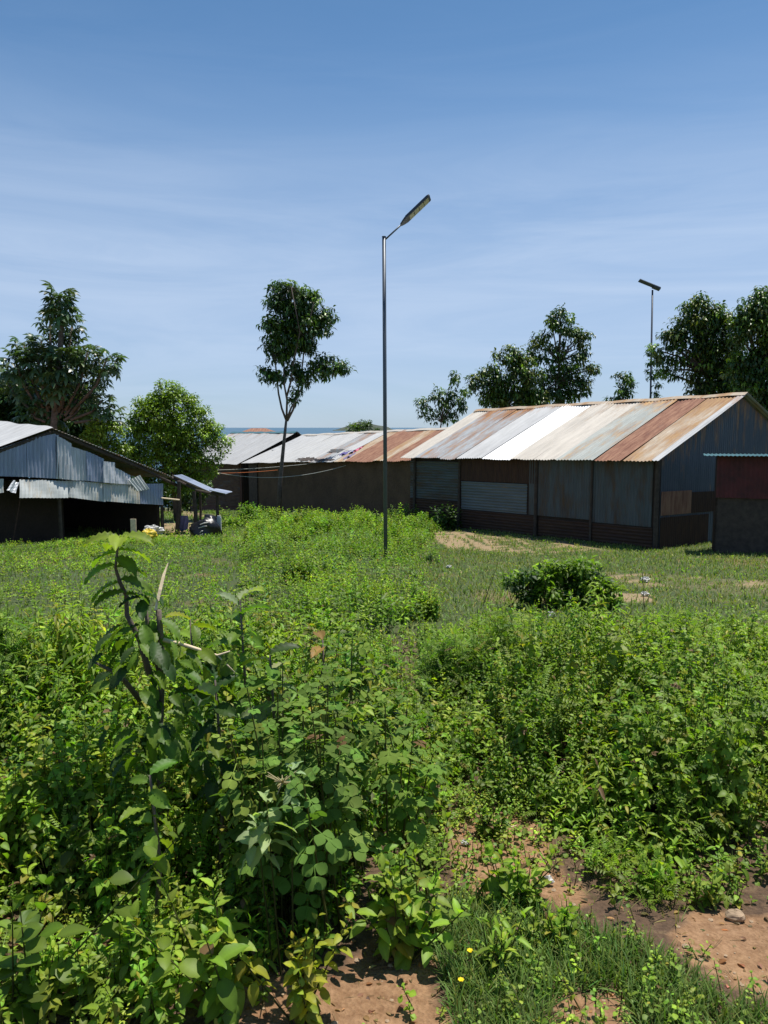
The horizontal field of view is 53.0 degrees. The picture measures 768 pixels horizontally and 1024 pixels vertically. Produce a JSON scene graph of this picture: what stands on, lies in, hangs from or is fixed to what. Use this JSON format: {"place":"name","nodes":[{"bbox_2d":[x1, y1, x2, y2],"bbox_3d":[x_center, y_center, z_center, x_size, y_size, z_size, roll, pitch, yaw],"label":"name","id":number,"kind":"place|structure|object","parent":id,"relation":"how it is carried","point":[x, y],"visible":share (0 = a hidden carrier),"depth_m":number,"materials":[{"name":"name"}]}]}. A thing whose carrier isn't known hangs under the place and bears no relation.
{"place":"outdoors","nodes":[
{"label":"outdoors","id":0,"kind":"place"},
{"bbox_2d":[29,428,417,505],"bbox_3d":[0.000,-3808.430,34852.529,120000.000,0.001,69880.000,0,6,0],"label":"lake","id":1,"kind":"structure","parent":0,"point":[302,431],"depth_m":3815.26,"materials":[{"name":"liquid"}]},
{"bbox_2d":[333,422,392,430],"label":"island hill","id":2,"kind":"structure","parent":0,"point":[372,427],"depth_m":3521.39,"materials":[{"name":"green plant"}]},
{"bbox_2d":[0,507,767,1023],"bbox_3d":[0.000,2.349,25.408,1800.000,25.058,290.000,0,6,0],"label":"ground","id":3,"kind":"structure","parent":0,"point":[346,991],"depth_m":3.01,"materials":[{"name":"red soil"}]},
{"bbox_2d":[0,363,107,442],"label":"mango tree","id":4,"kind":"object","parent":3,"relation":"on","point":[8,405],"visible":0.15,"depth_m":35.01,"materials":[{"name":"green plant"}]},
{"bbox_2d":[0,280,128,434],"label":"tree","id":5,"kind":"object","parent":3,"relation":"on","point":[55,390],"visible":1,"depth_m":29.36,"materials":[{"name":"green plant"}]},
{"bbox_2d":[0,421,181,543],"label":"workshop shed","id":6,"kind":"structure","parent":3,"relation":"on","point":[73,482],"depth_m":22.65,"materials":[{"name":"white metal"}]},
{"bbox_2d":[0,822,184,1023],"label":"weed clump","id":7,"kind":"object","parent":3,"relation":"on","point":[27,926],"visible":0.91,"depth_m":2.32,"materials":[{"name":"green plant"}]},
{"bbox_2d":[79,410,137,457],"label":"leafy tree","id":8,"kind":"object","parent":3,"relation":"on","point":[104,442],"visible":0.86,"depth_m":29.70,"materials":[{"name":"green plant"}]},
{"bbox_2d":[130,519,136,531],"bbox_3d":[-6.856,0.438,21.073,0.150,0.500,0.030,0,6,0],"label":"board","id":9,"kind":"object","parent":3,"relation":"on","point":[133,524],"visible":0.64,"depth_m":21.05,"materials":[{"name":"grey wood"}]},
{"bbox_2d":[119,758,177,921],"bbox_3d":[-0.793,1.182,2.656,0.168,0.657,0.198,0,6,0],"label":"ribbed sapling","id":10,"kind":"object","parent":3,"relation":"on","point":[158,798],"visible":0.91,"depth_m":2.63,"materials":[{"name":"green plant"}]},
{"bbox_2d":[142,528,157,538],"bbox_3d":[-6.340,0.594,20.779,0.428,0.325,0.354,0,6,0],"label":"yellow bag","id":11,"kind":"object","parent":3,"relation":"on","point":[152,533],"visible":0.6,"depth_m":20.70,"materials":[{"name":"yellow plastic"}]},
{"bbox_2d":[62,530,240,850],"bbox_3d":[-0.929,0.817,3.048,0.735,1.469,0.472,0,6,0],"label":"broken shrub","id":12,"kind":"object","parent":3,"relation":"on","point":[155,643],"visible":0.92,"depth_m":3.03,"materials":[{"name":"green plant"}]},
{"bbox_2d":[143,525,164,534],"bbox_3d":[-6.342,0.502,21.205,0.562,0.332,0.397,-3,7,-22],"label":"white bag","id":13,"kind":"object","parent":3,"relation":"on","point":[159,530],"visible":0.56,"depth_m":21.11,"materials":[{"name":"plastic"}]},
{"bbox_2d":[120,378,234,520],"bbox_3d":[-8.454,-2.400,30.992,5.061,5.947,2.259,0,6,0],"label":"citrus tree","id":14,"kind":"object","parent":3,"relation":"on","point":[173,438],"visible":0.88,"depth_m":30.62,"materials":[{"name":"green plant"}]},
{"bbox_2d":[159,481,213,512],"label":"dark shrub","id":15,"kind":"object","parent":3,"relation":"on","point":[186,502],"visible":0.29,"depth_m":36.97,"materials":[{"name":"green plant"}]},
{"bbox_2d":[165,611,216,815],"bbox_3d":[-0.910,0.967,3.614,0.281,1.030,0.227,0,6,0],"label":"ribbed sapling","id":16,"kind":"object","parent":3,"relation":"on","point":[187,701],"visible":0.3,"depth_m":3.58,"materials":[{"name":"green plant"}]},
{"bbox_2d":[126,871,256,1023],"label":"weed clump","id":17,"kind":"object","parent":3,"relation":"on","point":[224,992],"visible":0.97,"depth_m":2.27,"materials":[{"name":"green plant"}]},
{"bbox_2d":[161,474,231,534],"bbox_3d":[-6.355,-0.240,26.343,2.205,2.145,2.276,0,6,0],"label":"lean to porch","id":18,"kind":"object","parent":3,"relation":"on","point":[180,479],"visible":0.91,"depth_m":25.66,"materials":[{"name":"metal"}]},
{"bbox_2d":[180,515,188,531],"bbox_3d":[-6.700,0.393,25.795,0.311,0.555,0.088,0,6,0],"label":"hanging cloth","id":19,"kind":"object","parent":18,"relation":"hanging from","point":[184,520],"visible":0.94,"depth_m":25.79,"materials":[{"name":"blue fabric"}]},
{"bbox_2d":[189,514,222,537],"bbox_3d":[-5.716,0.471,24.554,1.137,0.799,0.912,0,6,0],"label":"covered heap","id":20,"kind":"object","parent":3,"relation":"on","point":[207,524],"visible":0.88,"depth_m":24.33,"materials":[{"name":"black plastic"}]},
{"bbox_2d":[188,662,250,882],"bbox_3d":[-0.646,1.038,3.018,0.249,0.896,0.293,0,6,0],"label":"ribbed sapling","id":21,"kind":"object","parent":3,"relation":"on","point":[217,749],"visible":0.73,"depth_m":3.00,"materials":[{"name":"green plant"}]},
{"bbox_2d":[217,516,221,529],"bbox_3d":[-5.306,0.473,24.799,0.130,0.710,0.100,0,6,0],"label":"short post","id":22,"kind":"object","parent":3,"relation":"on","point":[219,521],"visible":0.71,"depth_m":24.73,"materials":[{"name":"metal"}]},
{"bbox_2d":[203,513,252,528],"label":"weed clump","id":23,"kind":"object","parent":3,"relation":"on","point":[239,522],"visible":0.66,"depth_m":27.58,"materials":[{"name":"green plant"}]},
{"bbox_2d":[206,585,269,783],"bbox_3d":[-0.699,0.909,3.738,0.325,1.105,0.287,0,6,0],"label":"ribbed sapling","id":24,"kind":"object","parent":3,"relation":"on","point":[233,635],"visible":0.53,"depth_m":3.68,"materials":[{"name":"green plant"}]},
{"bbox_2d":[219,501,263,521],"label":"weed clump","id":25,"kind":"object","parent":3,"relation":"on","point":[248,511],"visible":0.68,"depth_m":29.97,"materials":[{"name":"green plant"}]},
{"bbox_2d":[183,431,301,510],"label":"iron house","id":26,"kind":"structure","parent":3,"relation":"on","point":[247,446],"depth_m":43.33,"materials":[{"name":"metal"}]},
{"bbox_2d":[209,680,306,941],"bbox_3d":[-0.433,1.071,2.739,0.364,0.846,0.396,-2,6,-14],"label":"round leaved plant","id":27,"kind":"object","parent":3,"relation":"on","point":[278,849],"visible":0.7,"depth_m":2.67,"materials":[{"name":"green plant"}]},
{"bbox_2d":[242,428,275,431],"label":"hipped house","id":28,"kind":"structure","parent":3,"relation":"on","point":[258,430],"depth_m":73.89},
{"bbox_2d":[236,642,302,855],"bbox_3d":[-0.477,1.012,3.225,0.275,0.931,0.259,0,6,0],"label":"ribbed sapling","id":29,"kind":"object","parent":3,"relation":"on","point":[273,672],"visible":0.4,"depth_m":3.19,"materials":[{"name":"green plant"}]},
{"bbox_2d":[245,506,298,522],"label":"weed clump","id":30,"kind":"object","parent":3,"relation":"on","point":[271,514],"visible":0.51,"depth_m":28.07,"materials":[{"name":"green plant"}]},
{"bbox_2d":[235,761,312,974],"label":"amaranth plant","id":31,"kind":"object","parent":3,"relation":"on","point":[260,837],"visible":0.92,"depth_m":2.40,"materials":[{"name":"green plant"}]},
{"bbox_2d":[211,637,338,906],"bbox_3d":[-0.370,1.006,2.862,0.352,0.973,0.690,1,6,7],"label":"round leaved plant","id":32,"kind":"object","parent":3,"relation":"on","point":[233,784],"visible":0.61,"depth_m":2.76,"materials":[{"name":"green plant"}]},
{"bbox_2d":[205,912,352,1023],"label":"weed clump","id":33,"kind":"object","parent":3,"relation":"on","point":[303,999],"visible":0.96,"depth_m":2.29,"materials":[{"name":"green plant"}]},
{"bbox_2d":[281,528,310,544],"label":"weed clump","id":34,"kind":"object","parent":3,"relation":"on","point":[301,534],"visible":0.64,"depth_m":20.12,"materials":[{"name":"green plant"}]},
{"bbox_2d":[277,553,315,582],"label":"weed clump","id":35,"kind":"object","parent":3,"relation":"on","point":[294,566],"visible":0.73,"depth_m":12.63,"materials":[{"name":"green plant"}]},
{"bbox_2d":[254,279,357,512],"bbox_3d":[-3.383,-4.800,33.167,4.564,10.282,2.746,0,6,0],"label":"slender tree","id":36,"kind":"object","parent":3,"relation":"on","point":[290,334],"visible":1,"depth_m":32.70,"materials":[{"name":"green plant"}]},
{"bbox_2d":[267,697,368,950],"bbox_3d":[-0.236,1.090,2.529,0.373,0.872,0.527,0,6,0],"label":"round leaved plant","id":37,"kind":"object","parent":3,"relation":"on","point":[302,820],"visible":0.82,"depth_m":2.59,"materials":[{"name":"green plant"}]},
{"bbox_2d":[284,601,359,643],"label":"weed clump","id":38,"kind":"object","parent":3,"relation":"on","point":[327,624],"visible":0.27,"depth_m":6.75,"materials":[{"name":"green plant"}]},
{"bbox_2d":[305,630,341,828],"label":"ribbed sapling","id":39,"kind":"object","parent":3,"relation":"on","point":[321,635],"visible":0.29,"depth_m":3.38,"materials":[{"name":"green plant"}]},
{"bbox_2d":[284,666,373,932],"bbox_3d":[-0.181,1.029,2.730,0.293,0.974,0.528,0,6,0],"label":"round leaved plant","id":40,"kind":"object","parent":3,"relation":"on","point":[366,837],"visible":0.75,"depth_m":2.66,"materials":[{"name":"green plant"}]},
{"bbox_2d":[290,637,377,884],"bbox_3d":[-0.163,1.010,3.085,0.283,0.971,0.535,2,7,18],"label":"round leaved plant","id":41,"kind":"object","parent":3,"relation":"on","point":[354,777],"visible":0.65,"depth_m":3.03,"materials":[{"name":"green plant"}]},
{"bbox_2d":[322,511,357,523],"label":"weed clump","id":42,"kind":"object","parent":3,"relation":"on","point":[336,515],"visible":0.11,"depth_m":25.29,"materials":[{"name":"green plant"}]},
{"bbox_2d":[242,427,448,517],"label":"mud house","id":43,"kind":"structure","parent":3,"relation":"on","point":[357,479],"depth_m":33.19,"materials":[{"name":"brown mud"},{"name":"weathered pale zinc"},{"name":"rusty zinc"}]},
{"bbox_2d":[248,464,257,510],"bbox_3d":[-6.653,-1.155,39.242,0.050,2.609,0.981,-4,8,-34],"label":"door","id":44,"kind":"structure","parent":43,"relation":"in","point":[253,482],"depth_m":39.14,"materials":[{"name":"grey metal"}]},
{"bbox_2d":[226,463,312,469],"bbox_3d":[-5.089,-1.981,33.483,4.256,0.275,0.020,-2,6,-14],"label":"clothes line","id":45,"kind":"object","parent":43,"relation":"attached to","point":[266,467],"visible":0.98,"depth_m":33.48,"materials":[{"name":"fabric"}]},
{"bbox_2d":[221,465,345,477],"bbox_3d":[-4.302,-1.733,32.403,5.845,0.608,0.020,1,6,12],"label":"clothes line","id":46,"kind":"object","parent":43,"relation":"attached to","point":[278,477],"visible":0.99,"depth_m":32.48,"materials":[{"name":"fabric"}]},
{"bbox_2d":[345,419,372,431],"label":"round tree","id":47,"kind":"object","parent":3,"relation":"on","point":[368,424],"visible":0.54,"depth_m":45.65,"materials":[{"name":"green plant"}]},
{"bbox_2d":[335,577,389,605],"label":"weed clump","id":48,"kind":"object","parent":3,"relation":"on","point":[367,589],"visible":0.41,"depth_m":10.13,"materials":[{"name":"green plant"}]},
{"bbox_2d":[350,507,382,524],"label":"weed clump","id":49,"kind":"object","parent":3,"relation":"on","point":[369,515],"visible":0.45,"depth_m":25.12,"materials":[{"name":"green plant"}]},
{"bbox_2d":[0,573,767,1023],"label":"undergrowth","id":50,"kind":"object","parent":3,"relation":"on","point":[660,695],"visible":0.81,"depth_m":3.57,"materials":[{"name":"green plant"}]},
{"bbox_2d":[0,502,767,682],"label":"meadow weeds","id":51,"kind":"object","parent":3,"relation":"on","point":[333,545],"visible":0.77,"depth_m":14.76,"materials":[{"name":"green plant"}]},
{"bbox_2d":[0,776,767,1023],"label":"creeping weeds","id":52,"kind":"object","parent":3,"relation":"on","point":[457,813],"visible":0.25,"depth_m":2.91,"materials":[{"name":"green plant"}]},
{"bbox_2d":[328,809,474,970],"bbox_3d":[0.055,1.332,2.660,0.479,0.454,0.392,0,6,0],"label":"weed clump","id":53,"kind":"object","parent":3,"relation":"on","point":[402,949],"visible":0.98,"depth_m":2.58,"materials":[{"name":"green plant"}]},
{"bbox_2d":[361,690,448,900],"bbox_3d":[0.080,1.079,2.947,0.335,0.860,0.439,0,6,0],"label":"round leaved plant","id":54,"kind":"object","parent":3,"relation":"on","point":[397,815],"visible":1,"depth_m":2.90,"materials":[{"name":"green plant"}]},
{"bbox_2d":[388,513,421,529],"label":"weed clump","id":55,"kind":"object","parent":3,"relation":"on","point":[404,522],"visible":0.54,"depth_m":23.56,"materials":[{"name":"green plant"}]},
{"bbox_2d":[380,194,430,559],"bbox_3d":[0.438,-2.555,16.370,1.072,8.006,0.271,0,6,2],"label":"street lamp","id":56,"kind":"object","parent":3,"relation":"on","point":[418,207],"visible":0.89,"depth_m":16.29,"materials":[{"name":"grey metal"}]},
{"bbox_2d":[363,837,456,946],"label":"round leaved plant","id":57,"kind":"object","parent":3,"relation":"on","point":[428,906],"visible":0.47,"depth_m":2.69,"materials":[{"name":"green plant"}]},
{"bbox_2d":[401,587,442,621],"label":"weed clump","id":58,"kind":"object","parent":3,"relation":"on","point":[428,607],"visible":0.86,"depth_m":9.11,"materials":[{"name":"green plant"}]},
{"bbox_2d":[416,520,438,534],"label":"weed clump","id":59,"kind":"object","parent":3,"relation":"on","point":[430,527],"visible":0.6,"depth_m":23.06,"materials":[{"name":"green plant"}]},
{"bbox_2d":[419,552,441,562],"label":"weed clump","id":60,"kind":"object","parent":3,"relation":"on","point":[430,556],"visible":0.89,"depth_m":15.65,"materials":[{"name":"green plant"}]},
{"bbox_2d":[412,370,471,427],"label":"pawpaw like tree","id":61,"kind":"object","parent":3,"relation":"on","point":[443,416],"visible":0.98,"depth_m":39.54,"materials":[{"name":"plant"}]},
{"bbox_2d":[429,501,463,530],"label":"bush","id":62,"kind":"object","parent":3,"relation":"on","point":[450,522],"visible":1,"depth_m":24.55,"materials":[{"name":"green plant"}]},
{"bbox_2d":[460,839,468,844],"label":"litter","id":63,"kind":"object","parent":3,"relation":"on","point":[463,841],"visible":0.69,"depth_m":3.39,"materials":[{"name":"white plastic"}]},
{"bbox_2d":[467,948,472,976],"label":"yellow flower","id":64,"kind":"object","parent":3,"relation":"on","point":[470,950],"visible":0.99,"depth_m":2.45,"materials":[{"name":"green plant"}]},
{"bbox_2d":[472,800,512,841],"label":"weed clump","id":65,"kind":"object","parent":3,"relation":"on","point":[486,817],"visible":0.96,"depth_m":3.47,"materials":[{"name":"green plant"}]},
{"bbox_2d":[472,906,532,974],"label":"weed clump","id":66,"kind":"object","parent":3,"relation":"on","point":[504,938],"visible":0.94,"depth_m":2.52,"materials":[{"name":"green plant"}]},
{"bbox_2d":[463,344,551,407],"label":"shrubby tree","id":67,"kind":"object","parent":3,"relation":"on","point":[497,393],"visible":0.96,"depth_m":41.19,"materials":[{"name":"green plant"}]},
{"bbox_2d":[262,814,763,1023],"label":"pebbles","id":68,"kind":"object","parent":3,"relation":"on","point":[567,1012],"visible":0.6,"depth_m":2.59,"materials":[{"name":"stone"}]},
{"bbox_2d":[481,841,564,916],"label":"weed clump","id":69,"kind":"object","parent":3,"relation":"on","point":[507,880],"visible":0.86,"depth_m":2.92,"materials":[{"name":"green plant"}]},
{"bbox_2d":[544,875,554,884],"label":"litter","id":70,"kind":"object","parent":3,"relation":"on","point":[549,877],"visible":0.5,"depth_m":3.08,"materials":[{"name":"white plastic"}]},
{"bbox_2d":[528,892,582,954],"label":"weed clump","id":71,"kind":"object","parent":3,"relation":"on","point":[553,923],"visible":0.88,"depth_m":2.68,"materials":[{"name":"green plant"}]},
{"bbox_2d":[522,302,602,403],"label":"pointed tree","id":72,"kind":"object","parent":3,"relation":"on","point":[566,379],"visible":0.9,"depth_m":42.17,"materials":[{"name":"green plant"}]},
{"bbox_2d":[483,551,644,610],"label":"round bush","id":73,"kind":"object","parent":3,"relation":"on","point":[536,585],"visible":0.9,"depth_m":9.85,"materials":[{"name":"green plant"}]},
{"bbox_2d":[400,392,767,549],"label":"iron shed","id":74,"kind":"structure","parent":3,"relation":"on","point":[639,472],"depth_m":21.77,"materials":[{"name":"beige metal"}]},
{"bbox_2d":[601,371,638,400],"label":"lone tree","id":75,"kind":"object","parent":3,"relation":"on","point":[626,388],"visible":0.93,"depth_m":43.37,"materials":[{"name":"green plant"}]},
{"bbox_2d":[641,591,649,595],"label":"litter","id":76,"kind":"object","parent":3,"relation":"on","point":[646,593],"visible":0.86,"depth_m":10.98,"materials":[{"name":"white plastic"}]},
{"bbox_2d":[641,576,650,582],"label":"litter","id":77,"kind":"object","parent":3,"relation":"on","point":[645,579],"visible":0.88,"depth_m":12.68,"materials":[{"name":"white plastic"}]},
{"bbox_2d":[638,279,660,398],"bbox_3d":[13.441,-5.853,39.598,1.126,11.938,0.214,0,6,0],"label":"street lamp","id":78,"kind":"object","parent":3,"relation":"on","point":[653,286],"visible":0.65,"depth_m":39.08,"materials":[{"name":"grey metal"}]},
{"bbox_2d":[643,344,664,397],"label":"creeper","id":79,"kind":"object","parent":78,"relation":"attached to","point":[658,385],"visible":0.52,"depth_m":39.41,"materials":[{"name":"green plant"}]},
{"bbox_2d":[629,843,679,898],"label":"weed clump","id":80,"kind":"object","parent":3,"relation":"on","point":[661,864],"visible":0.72,"depth_m":3.00,"materials":[{"name":"green plant"}]},
{"bbox_2d":[645,290,747,395],"bbox_3d":[13.664,-4.699,33.690,4.794,9.668,2.181,0,6,0],"label":"tree","id":81,"kind":"object","parent":3,"relation":"on","point":[700,358],"visible":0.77,"depth_m":33.17,"materials":[{"name":"green plant"}]},
{"bbox_2d":[703,453,767,553],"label":"red kiosk","id":82,"kind":"object","parent":3,"relation":"on","point":[740,516],"visible":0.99,"depth_m":17.92,"materials":[{"name":"paint"}]},
{"bbox_2d":[725,909,745,922],"bbox_3d":[1.288,1.480,2.828,0.072,0.044,0.057,0,6,0],"label":"stone","id":83,"kind":"object","parent":3,"relation":"on","point":[734,915],"visible":1,"depth_m":2.81,"materials":[{"name":"beige stone"}]},
{"bbox_2d":[720,285,767,410],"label":"leaning tree","id":84,"kind":"object","parent":3,"relation":"on","point":[750,367],"visible":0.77,"depth_m":30.24,"materials":[{"name":"plant"}]},
{"bbox_2d":[0,509,767,1023],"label":"grass","id":85,"kind":"structure","parent":0,"point":[620,953],"depth_m":2.71,"materials":[{"name":"green plant"}]},
{"bbox_2d":[0,0,767,427],"label":"sky","id":86,"kind":"structure","parent":0,"point":[165,163],"materials":[{"name":"blue"}]}
]}

